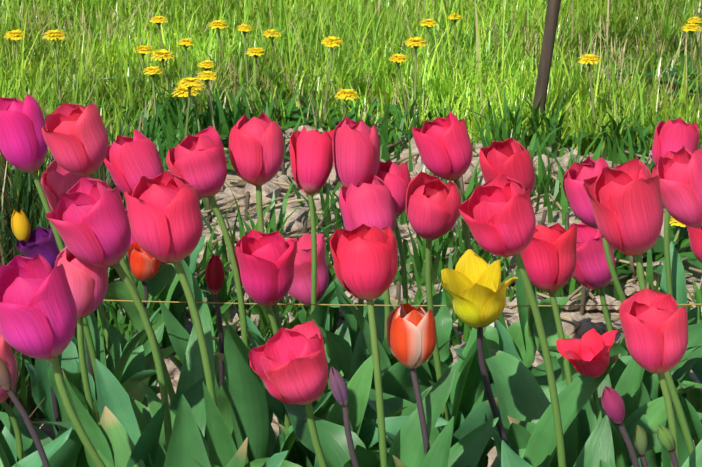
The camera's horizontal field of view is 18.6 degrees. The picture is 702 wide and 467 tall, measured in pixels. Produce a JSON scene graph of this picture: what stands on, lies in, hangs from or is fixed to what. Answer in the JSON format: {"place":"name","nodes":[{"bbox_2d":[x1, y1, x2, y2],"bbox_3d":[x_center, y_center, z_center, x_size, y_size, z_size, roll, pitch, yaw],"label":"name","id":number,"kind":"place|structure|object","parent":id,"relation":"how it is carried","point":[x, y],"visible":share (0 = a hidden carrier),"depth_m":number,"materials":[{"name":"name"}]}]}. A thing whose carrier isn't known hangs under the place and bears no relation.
{"place":"outdoors","nodes":[
{"label":"outdoors","id":0,"kind":"place"},
{"bbox_2d":[0,0,701,238],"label":"grass","id":1,"kind":"structure","parent":0,"point":[373,35],"depth_m":4.38,"materials":[{"name":"green plant"}]},
{"bbox_2d":[143,81,228,143],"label":"dandelion","id":2,"kind":"object","parent":1,"relation":"on","point":[198,122],"visible":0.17,"depth_m":3.98,"materials":[{"name":"green plant"}]},
{"bbox_2d":[215,24,286,113],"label":"dandelion","id":3,"kind":"object","parent":1,"relation":"on","point":[244,28],"visible":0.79,"depth_m":4.16,"materials":[{"name":"petal"},{"name":"leaf"}]},
{"bbox_2d":[337,54,471,129],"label":"dandelion","id":4,"kind":"object","parent":1,"relation":"on","point":[398,59],"visible":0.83,"depth_m":4.08,"materials":[{"name":"petal"},{"name":"leaf"},{"name":"plant stem"}]},
{"bbox_2d":[648,17,701,79],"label":"dandelion","id":5,"kind":"object","parent":1,"relation":"on","point":[695,20],"visible":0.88,"depth_m":4.35,"materials":[{"name":"leaf"},{"name":"petal"}]},
{"bbox_2d":[14,0,701,466],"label":"ground","id":6,"kind":"structure","parent":0,"point":[596,316],"depth_m":3.56,"materials":[{"name":"brown soil"}]},
{"bbox_2d":[0,358,49,466],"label":"tulip","id":7,"kind":"object","parent":6,"relation":"on","point":[5,379],"visible":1,"depth_m":2.00,"materials":[{"name":"purple plant"}]},
{"bbox_2d":[3,29,66,92],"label":"dandelion","id":8,"kind":"object","parent":6,"relation":"on","point":[13,35],"visible":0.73,"depth_m":4.36,"materials":[{"name":"petal"},{"name":"leaf"},{"name":"stem"}]},
{"bbox_2d":[0,427,71,466],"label":"tulip leaf clump","id":9,"kind":"object","parent":6,"relation":"on","point":[33,459],"visible":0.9,"depth_m":2.28,"materials":[{"name":"green plant"}]},
{"bbox_2d":[11,209,86,436],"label":"tulip","id":10,"kind":"object","parent":6,"relation":"on","point":[51,407],"visible":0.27,"depth_m":2.64,"materials":[{"name":"green plant"}]},
{"bbox_2d":[0,333,99,466],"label":"tulip","id":11,"kind":"object","parent":6,"relation":"on","point":[65,454],"visible":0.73,"depth_m":2.39,"materials":[{"name":"green plant"}]},
{"bbox_2d":[0,398,134,466],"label":"tulip leaf clump","id":12,"kind":"object","parent":6,"relation":"on","point":[29,447],"visible":0.29,"depth_m":2.44,"materials":[{"name":"green plant"}]},
{"bbox_2d":[0,94,156,437],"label":"tulip","id":13,"kind":"object","parent":6,"relation":"on","point":[23,146],"visible":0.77,"depth_m":2.48,"materials":[{"name":"pink plant"}]},
{"bbox_2d":[43,29,127,110],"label":"dandelion","id":14,"kind":"object","parent":6,"relation":"on","point":[54,35],"visible":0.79,"depth_m":4.06,"materials":[{"name":"petal"},{"name":"leaf"},{"name":"stem"}]},
{"bbox_2d":[16,226,156,412],"bbox_3d":[-0.310,0.175,2.567,0.123,0.353,0.190,-9,22,-23],"label":"tulip","id":15,"kind":"object","parent":6,"relation":"on","point":[42,241],"visible":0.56,"depth_m":2.58,"materials":[{"name":"green plant"}]},
{"bbox_2d":[71,323,163,406],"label":"tulip leaf clump","id":16,"kind":"object","parent":6,"relation":"on","point":[159,331],"visible":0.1,"depth_m":2.71,"materials":[{"name":"green plant"}]},
{"bbox_2d":[21,102,214,440],"bbox_3d":[-0.248,0.119,2.380,0.233,0.586,0.178,0,20,1],"label":"tulip","id":17,"kind":"object","parent":6,"relation":"on","point":[75,136],"visible":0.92,"depth_m":2.24,"materials":[{"name":"pink plant"}]},
{"bbox_2d":[95,359,140,444],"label":"tulip leaf clump","id":18,"kind":"object","parent":6,"relation":"on","point":[113,396],"visible":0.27,"depth_m":2.35,"materials":[{"name":"green plant"}]},
{"bbox_2d":[61,45,174,108],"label":"dandelion","id":19,"kind":"object","parent":6,"relation":"on","point":[143,50],"visible":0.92,"depth_m":4.24,"materials":[{"name":"yellow plant"}]},
{"bbox_2d":[0,253,247,466],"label":"tulip","id":20,"kind":"object","parent":6,"relation":"on","point":[38,314],"visible":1,"depth_m":1.98,"materials":[{"name":"pink plant"}]},
{"bbox_2d":[45,177,206,466],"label":"tulip","id":21,"kind":"object","parent":6,"relation":"on","point":[88,218],"visible":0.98,"depth_m":2.13,"materials":[{"name":"pink plant"}]},
{"bbox_2d":[41,159,218,369],"bbox_3d":[-0.273,0.104,2.675,0.215,0.412,0.085,0,20,1],"label":"tulip","id":22,"kind":"object","parent":6,"relation":"on","point":[57,180],"visible":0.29,"depth_m":2.63,"materials":[{"name":"green plant"}]},
{"bbox_2d":[54,247,206,466],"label":"tulip","id":23,"kind":"object","parent":6,"relation":"on","point":[88,283],"visible":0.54,"depth_m":2.21,"materials":[{"name":"green plant"}]},
{"bbox_2d":[104,241,178,344],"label":"tulip","id":24,"kind":"object","parent":6,"relation":"on","point":[155,283],"visible":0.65,"depth_m":2.99,"materials":[{"name":"green plant"}]},
{"bbox_2d":[101,49,212,105],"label":"dandelion","id":25,"kind":"object","parent":6,"relation":"on","point":[162,54],"visible":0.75,"depth_m":4.21,"materials":[{"name":"yellow plant"}]},
{"bbox_2d":[117,16,197,79],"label":"dandelion","id":26,"kind":"object","parent":6,"relation":"on","point":[158,20],"visible":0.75,"depth_m":4.39,"materials":[{"name":"yellow plant"}]},
{"bbox_2d":[114,66,205,135],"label":"dandelion","id":27,"kind":"object","parent":6,"relation":"on","point":[152,71],"visible":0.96,"depth_m":4.07,"materials":[{"name":"yellow plant"}]},
{"bbox_2d":[126,209,209,345],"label":"tulip","id":28,"kind":"object","parent":6,"relation":"on","point":[177,311],"visible":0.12,"depth_m":3.07,"materials":[{"name":"green plant"}]},
{"bbox_2d":[128,86,228,138],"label":"dandelion","id":29,"kind":"object","parent":6,"relation":"on","point":[183,92],"visible":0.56,"depth_m":3.94,"materials":[{"name":"petal"},{"name":"leaf"}]},
{"bbox_2d":[104,129,255,385],"bbox_3d":[-0.217,0.067,2.749,0.190,0.431,0.104,-1,20,-4],"label":"tulip","id":30,"kind":"object","parent":6,"relation":"on","point":[129,162],"visible":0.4,"depth_m":2.65,"materials":[{"name":"pink plant"}]},
{"bbox_2d":[124,171,236,466],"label":"tulip","id":31,"kind":"object","parent":6,"relation":"on","point":[165,217],"visible":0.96,"depth_m":2.07,"materials":[{"name":"pink plant"}]},
{"bbox_2d":[136,38,226,111],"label":"dandelion","id":32,"kind":"object","parent":6,"relation":"on","point":[185,42],"visible":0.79,"depth_m":4.21,"materials":[{"name":"petal"},{"name":"leaf"}]},
{"bbox_2d":[149,77,234,170],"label":"dandelion","id":33,"kind":"object","parent":6,"relation":"on","point":[190,82],"visible":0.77,"depth_m":3.79,"materials":[{"name":"petal"},{"name":"leaf"}]},
{"bbox_2d":[97,406,287,466],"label":"tulip leaf clump","id":34,"kind":"object","parent":6,"relation":"on","point":[118,439],"visible":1,"depth_m":2.23,"materials":[{"name":"green plant"}]},
{"bbox_2d":[141,380,244,466],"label":"tulip leaf clump","id":35,"kind":"object","parent":6,"relation":"on","point":[154,402],"visible":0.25,"depth_m":2.34,"materials":[{"name":"green plant"}]},
{"bbox_2d":[159,254,272,440],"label":"tulip","id":36,"kind":"object","parent":6,"relation":"on","point":[178,334],"visible":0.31,"depth_m":2.57,"materials":[{"name":"green plant"}]},
{"bbox_2d":[173,20,275,94],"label":"dandelion","id":37,"kind":"object","parent":6,"relation":"on","point":[218,24],"visible":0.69,"depth_m":4.28,"materials":[{"name":"petal"},{"name":"leaf"}]},
{"bbox_2d":[195,71,289,175],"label":"dandelion","id":38,"kind":"object","parent":6,"relation":"on","point":[206,76],"visible":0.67,"depth_m":3.83,"materials":[{"name":"petal"},{"name":"leaf"}]},
{"bbox_2d":[166,126,331,464],"bbox_3d":[-0.119,0.139,2.397,0.203,0.536,0.191,0,20,1],"label":"tulip","id":39,"kind":"object","parent":6,"relation":"on","point":[198,160],"visible":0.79,"depth_m":2.35,"materials":[{"name":"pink plant"}]},
{"bbox_2d":[205,47,314,120],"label":"dandelion","id":40,"kind":"object","parent":6,"relation":"on","point":[256,52],"visible":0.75,"depth_m":4.12,"materials":[{"name":"yellow plant"}]},
{"bbox_2d":[232,29,319,92],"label":"dandelion","id":41,"kind":"object","parent":6,"relation":"on","point":[269,34],"visible":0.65,"depth_m":4.30,"materials":[{"name":"yellow plant"}]},
{"bbox_2d":[249,321,327,466],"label":"tulip","id":42,"kind":"object","parent":6,"relation":"on","point":[288,366],"visible":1,"depth_m":2.01,"materials":[{"name":"pink plant"}]},
{"bbox_2d":[250,337,354,418],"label":"tulip leaf clump","id":43,"kind":"object","parent":6,"relation":"on","point":[321,411],"visible":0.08,"depth_m":2.61,"materials":[{"name":"green plant"}]},
{"bbox_2d":[213,229,406,466],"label":"tulip","id":44,"kind":"object","parent":6,"relation":"on","point":[265,262],"visible":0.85,"depth_m":2.35,"materials":[{"name":"pink plant"}]},
{"bbox_2d":[285,233,346,343],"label":"tulip","id":45,"kind":"object","parent":6,"relation":"on","point":[299,289],"visible":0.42,"depth_m":3.06,"materials":[{"name":"pink plant"}]},
{"bbox_2d":[273,36,360,129],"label":"dandelion","id":46,"kind":"object","parent":6,"relation":"on","point":[332,42],"visible":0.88,"depth_m":4.13,"materials":[{"name":"leaf"},{"name":"petal"}]},
{"bbox_2d":[278,355,372,466],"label":"tulip leaf clump","id":47,"kind":"object","parent":6,"relation":"on","point":[359,386],"visible":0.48,"depth_m":2.46,"materials":[{"name":"green plant"}]},
{"bbox_2d":[192,458,469,466],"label":"tulip leaf clump","id":48,"kind":"object","parent":6,"relation":"on","point":[212,465],"visible":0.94,"depth_m":2.12,"materials":[{"name":"green plant"}]},
{"bbox_2d":[229,111,448,466],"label":"tulip","id":49,"kind":"object","parent":6,"relation":"on","point":[256,150],"visible":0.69,"depth_m":2.34,"materials":[{"name":"pink plant"}]},
{"bbox_2d":[283,88,403,166],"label":"dandelion","id":50,"kind":"object","parent":6,"relation":"on","point":[347,95],"visible":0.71,"depth_m":3.88,"materials":[{"name":"leaf"},{"name":"petal"}]},
{"bbox_2d":[290,126,397,419],"bbox_3d":[0.002,0.069,2.739,0.203,0.435,0.105,-12,23,-30],"label":"tulip","id":51,"kind":"object","parent":6,"relation":"on","point":[311,157],"visible":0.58,"depth_m":2.67,"materials":[{"name":"pink plant"}]},
{"bbox_2d":[0,61,701,431],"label":"weed grass","id":52,"kind":"structure","parent":6,"relation":"on","point":[618,145],"depth_m":3.51,"materials":[{"name":"green plant"}]},
{"bbox_2d":[312,117,394,378],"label":"tulip","id":53,"kind":"object","parent":6,"relation":"on","point":[356,151],"visible":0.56,"depth_m":2.62,"materials":[{"name":"pink plant"}]},
{"bbox_2d":[281,401,436,466],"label":"tulip leaf clump","id":54,"kind":"object","parent":6,"relation":"on","point":[333,441],"visible":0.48,"depth_m":2.37,"materials":[{"name":"green plant"}]},
{"bbox_2d":[245,417,498,466],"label":"tulip leaf clump","id":55,"kind":"object","parent":6,"relation":"on","point":[467,449],"visible":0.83,"depth_m":2.21,"materials":[{"name":"green plant"}]},
{"bbox_2d":[339,174,415,459],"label":"tulip","id":56,"kind":"object","parent":6,"relation":"on","point":[371,204],"visible":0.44,"depth_m":2.63,"materials":[{"name":"pink plant"}]},
{"bbox_2d":[333,386,441,447],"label":"tulip leaf clump","id":57,"kind":"object","parent":6,"relation":"on","point":[370,414],"visible":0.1,"depth_m":2.62,"materials":[{"name":"green plant"}]},
{"bbox_2d":[329,366,453,466],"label":"tulip","id":58,"kind":"object","parent":6,"relation":"on","point":[437,454],"visible":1,"depth_m":2.01,"materials":[{"name":"green plant"}]},
{"bbox_2d":[330,224,456,466],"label":"tulip","id":59,"kind":"object","parent":6,"relation":"on","point":[365,258],"visible":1,"depth_m":2.04,"materials":[{"name":"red plant"}]},
{"bbox_2d":[361,333,458,392],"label":"tulip leaf clump","id":60,"kind":"object","parent":6,"relation":"on","point":[423,372],"visible":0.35,"depth_m":2.68,"materials":[{"name":"green plant"}]},
{"bbox_2d":[386,303,435,466],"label":"tulip","id":61,"kind":"object","parent":6,"relation":"on","point":[411,334],"visible":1,"depth_m":2.04,"materials":[{"name":"orange plant"}]},
{"bbox_2d":[123,124,701,424],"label":"soil clods","id":62,"kind":"object","parent":6,"relation":"on","point":[294,221],"visible":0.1,"depth_m":3.56,"materials":[{"name":"soil"}]},
{"bbox_2d":[160,60,231,155],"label":"dandelion","id":63,"kind":"object","parent":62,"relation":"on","point":[206,65],"visible":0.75,"depth_m":3.97,"materials":[{"name":"petal"},{"name":"leaf"}]},
{"bbox_2d":[376,159,452,427],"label":"tulip","id":64,"kind":"object","parent":6,"relation":"on","point":[395,178],"visible":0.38,"depth_m":2.70,"materials":[{"name":"pink plant"}]},
{"bbox_2d":[373,19,478,111],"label":"dandelion","id":65,"kind":"object","parent":6,"relation":"on","point":[428,23],"visible":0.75,"depth_m":4.20,"materials":[{"name":"petal"},{"name":"leaf"},{"name":"plant stem"}]},
{"bbox_2d":[370,37,485,141],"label":"dandelion","id":66,"kind":"object","parent":6,"relation":"on","point":[416,42],"visible":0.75,"depth_m":4.05,"materials":[{"name":"petal"},{"name":"leaf"},{"name":"plant stem"}]},
{"bbox_2d":[344,172,516,466],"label":"tulip","id":67,"kind":"object","parent":6,"relation":"on","point":[432,203],"visible":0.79,"depth_m":2.45,"materials":[{"name":"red plant"}]},
{"bbox_2d":[195,139,701,326],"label":"soil","id":68,"kind":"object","parent":6,"relation":"on","point":[582,294],"visible":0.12,"depth_m":3.50,"materials":[{"name":"brown soil"}]},
{"bbox_2d":[372,419,530,466],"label":"tulip leaf clump","id":69,"kind":"object","parent":6,"relation":"on","point":[520,452],"visible":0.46,"depth_m":2.37,"materials":[{"name":"green plant"}]},
{"bbox_2d":[417,13,519,71],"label":"dandelion","id":70,"kind":"object","parent":6,"relation":"on","point":[457,17],"visible":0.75,"depth_m":4.43,"materials":[{"name":"petal"},{"name":"leaf"},{"name":"plant stem"}]},
{"bbox_2d":[412,112,548,466],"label":"tulip","id":71,"kind":"object","parent":6,"relation":"on","point":[444,147],"visible":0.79,"depth_m":2.44,"materials":[{"name":"pink plant"}]},
{"bbox_2d":[494,320,525,365],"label":"tulip leaf clump","id":72,"kind":"object","parent":6,"relation":"on","point":[506,344],"visible":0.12,"depth_m":2.84,"materials":[{"name":"green plant"}]},
{"bbox_2d":[453,348,580,402],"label":"tulip leaf clump","id":73,"kind":"object","parent":6,"relation":"on","point":[538,372],"visible":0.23,"depth_m":2.64,"materials":[{"name":"green plant"}]},
{"bbox_2d":[469,137,569,370],"bbox_3d":[0.220,0.067,2.806,0.139,0.394,0.136,0,20,1],"label":"tulip","id":74,"kind":"object","parent":6,"relation":"on","point":[510,157],"visible":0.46,"depth_m":2.83,"materials":[{"name":"red plant"}]},
{"bbox_2d":[441,249,620,466],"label":"tulip","id":75,"kind":"object","parent":6,"relation":"on","point":[472,287],"visible":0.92,"depth_m":2.29,"materials":[{"name":"yellow plant"}]},
{"bbox_2d":[458,175,614,466],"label":"tulip","id":76,"kind":"object","parent":6,"relation":"on","point":[497,213],"visible":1,"depth_m":1.97,"materials":[{"name":"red plant"}]},
{"bbox_2d":[529,0,560,128],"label":"post","id":77,"kind":"object","parent":6,"relation":"on","point":[548,41],"visible":0.67,"depth_m":4.02,"materials":[{"name":"brown wood"}]},
{"bbox_2d":[482,380,617,458],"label":"tulip leaf clump","id":78,"kind":"object","parent":6,"relation":"on","point":[493,387],"visible":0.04,"depth_m":2.52,"materials":[{"name":"green plant"}]},
{"bbox_2d":[533,321,631,380],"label":"tulip leaf clump","id":79,"kind":"object","parent":6,"relation":"on","point":[551,333],"visible":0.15,"depth_m":2.78,"materials":[{"name":"green plant"}]},
{"bbox_2d":[485,348,697,462],"bbox_3d":[0.234,0.293,2.412,0.311,0.236,0.125,16,26,38],"label":"tulip leaf clump","id":80,"kind":"object","parent":6,"relation":"on","point":[521,395],"visible":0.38,"depth_m":2.45,"materials":[{"name":"green plant"}]},
{"bbox_2d":[567,222,630,364],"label":"tulip","id":81,"kind":"object","parent":6,"relation":"on","point":[591,271],"visible":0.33,"depth_m":2.80,"materials":[{"name":"pink plant"}]},
{"bbox_2d":[544,54,653,143],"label":"dandelion","id":82,"kind":"object","parent":6,"relation":"on","point":[589,59],"visible":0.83,"depth_m":3.98,"materials":[{"name":"petal"},{"name":"leaf"}]},
{"bbox_2d":[508,223,701,455],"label":"tulip","id":83,"kind":"object","parent":6,"relation":"on","point":[548,256],"visible":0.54,"depth_m":2.35,"materials":[{"name":"red plant"}]},
{"bbox_2d":[599,459,610,466],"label":"tulip leaf clump","id":84,"kind":"object","parent":6,"relation":"on","point":[602,463],"visible":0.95,"depth_m":2.11,"materials":[{"name":"green plant"}]},
{"bbox_2d":[556,329,662,466],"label":"tulip","id":85,"kind":"object","parent":6,"relation":"on","point":[588,354],"visible":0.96,"depth_m":2.30,"materials":[{"name":"red plant"}]},
{"bbox_2d":[536,156,701,398],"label":"tulip","id":86,"kind":"object","parent":6,"relation":"on","point":[576,174],"visible":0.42,"depth_m":2.57,"materials":[{"name":"pink plant"}]},
{"bbox_2d":[601,386,639,466],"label":"tulip","id":87,"kind":"object","parent":6,"relation":"on","point":[612,403],"visible":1,"depth_m":1.89,"materials":[{"name":"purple plant"}]},
{"bbox_2d":[566,391,677,466],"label":"tulip leaf clump","id":88,"kind":"object","parent":6,"relation":"on","point":[653,412],"visible":0.35,"depth_m":2.40,"materials":[{"name":"green plant"}]},
{"bbox_2d":[582,158,694,466],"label":"tulip","id":89,"kind":"object","parent":6,"relation":"on","point":[625,199],"visible":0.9,"depth_m":2.15,"materials":[{"name":"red plant"}]},
{"bbox_2d":[633,425,647,466],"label":"tulip","id":90,"kind":"object","parent":6,"relation":"on","point":[640,442],"visible":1,"depth_m":1.94,"materials":[{"name":"green plant"}]},
{"bbox_2d":[631,449,657,466],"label":"tulip leaf clump","id":91,"kind":"object","parent":6,"relation":"on","point":[650,458],"visible":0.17,"depth_m":2.32,"materials":[{"name":"green plant"}]},
{"bbox_2d":[608,345,701,407],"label":"tulip leaf clump","id":92,"kind":"object","parent":6,"relation":"on","point":[649,388],"visible":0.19,"depth_m":2.62,"materials":[{"name":"green plant"}]},
{"bbox_2d":[614,237,696,275],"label":"leaves","id":93,"kind":"object","parent":6,"relation":"on","point":[658,246],"visible":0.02,"depth_m":3.40,"materials":[{"name":"leaf"},{"name":"petal"}]},
{"bbox_2d":[612,329,701,440],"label":"tulip leaf clump","id":94,"kind":"object","parent":6,"relation":"on","point":[693,396],"visible":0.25,"depth_m":2.68,"materials":[{"name":"green plant"}]},
{"bbox_2d":[619,288,701,466],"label":"tulip","id":95,"kind":"object","parent":6,"relation":"on","point":[654,324],"visible":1,"depth_m":1.90,"materials":[{"name":"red plant"}]},
{"bbox_2d":[621,216,701,269],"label":"dandelion","id":96,"kind":"object","parent":6,"relation":"on","point":[678,230],"visible":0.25,"depth_m":3.47,"materials":[{"name":"green plant"}]},
{"bbox_2d":[629,24,701,90],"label":"dandelion","id":97,"kind":"object","parent":6,"relation":"on","point":[691,28],"visible":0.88,"depth_m":4.34,"materials":[{"name":"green plant"}]},
{"bbox_2d":[657,425,678,466],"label":"tulip","id":98,"kind":"object","parent":6,"relation":"on","point":[665,437],"visible":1,"depth_m":1.93,"materials":[{"name":"green plant"}]},
{"bbox_2d":[652,118,698,324],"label":"tulip","id":99,"kind":"object","parent":6,"relation":"on","point":[677,135],"visible":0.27,"depth_m":2.77,"materials":[{"name":"pink plant"}]},
{"bbox_2d":[650,78,701,105],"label":"grass","id":100,"kind":"structure","parent":6,"relation":"on","point":[694,85],"depth_m":4.28,"materials":[{"name":"green plant"}]},
{"bbox_2d":[652,146,701,439],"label":"tulip","id":101,"kind":"object","parent":6,"relation":"on","point":[679,172],"visible":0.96,"depth_m":2.32,"materials":[{"name":"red plant"}]},
{"bbox_2d":[678,394,701,443],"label":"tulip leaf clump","id":102,"kind":"object","parent":6,"relation":"on","point":[693,419],"visible":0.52,"depth_m":2.31,"materials":[{"name":"green plant"}]},
{"bbox_2d":[686,226,701,405],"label":"tulip","id":103,"kind":"object","parent":6,"relation":"on","point":[695,237],"visible":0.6,"depth_m":2.60,"materials":[{"name":"red plant"}]},
{"bbox_3d":[-0.945,0.153,2.556,0.056,0.700,0.044,0,20,1],"label":"stake","id":104,"kind":"object","parent":6,"relation":"on","visible":0},
{"bbox_2d":[103,300,701,306],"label":"yellow cord","id":105,"kind":"object","parent":104,"relation":"attached to","point":[361,305],"visible":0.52,"depth_m":2.51,"materials":[{"name":"yellow fabric"}]}
]}

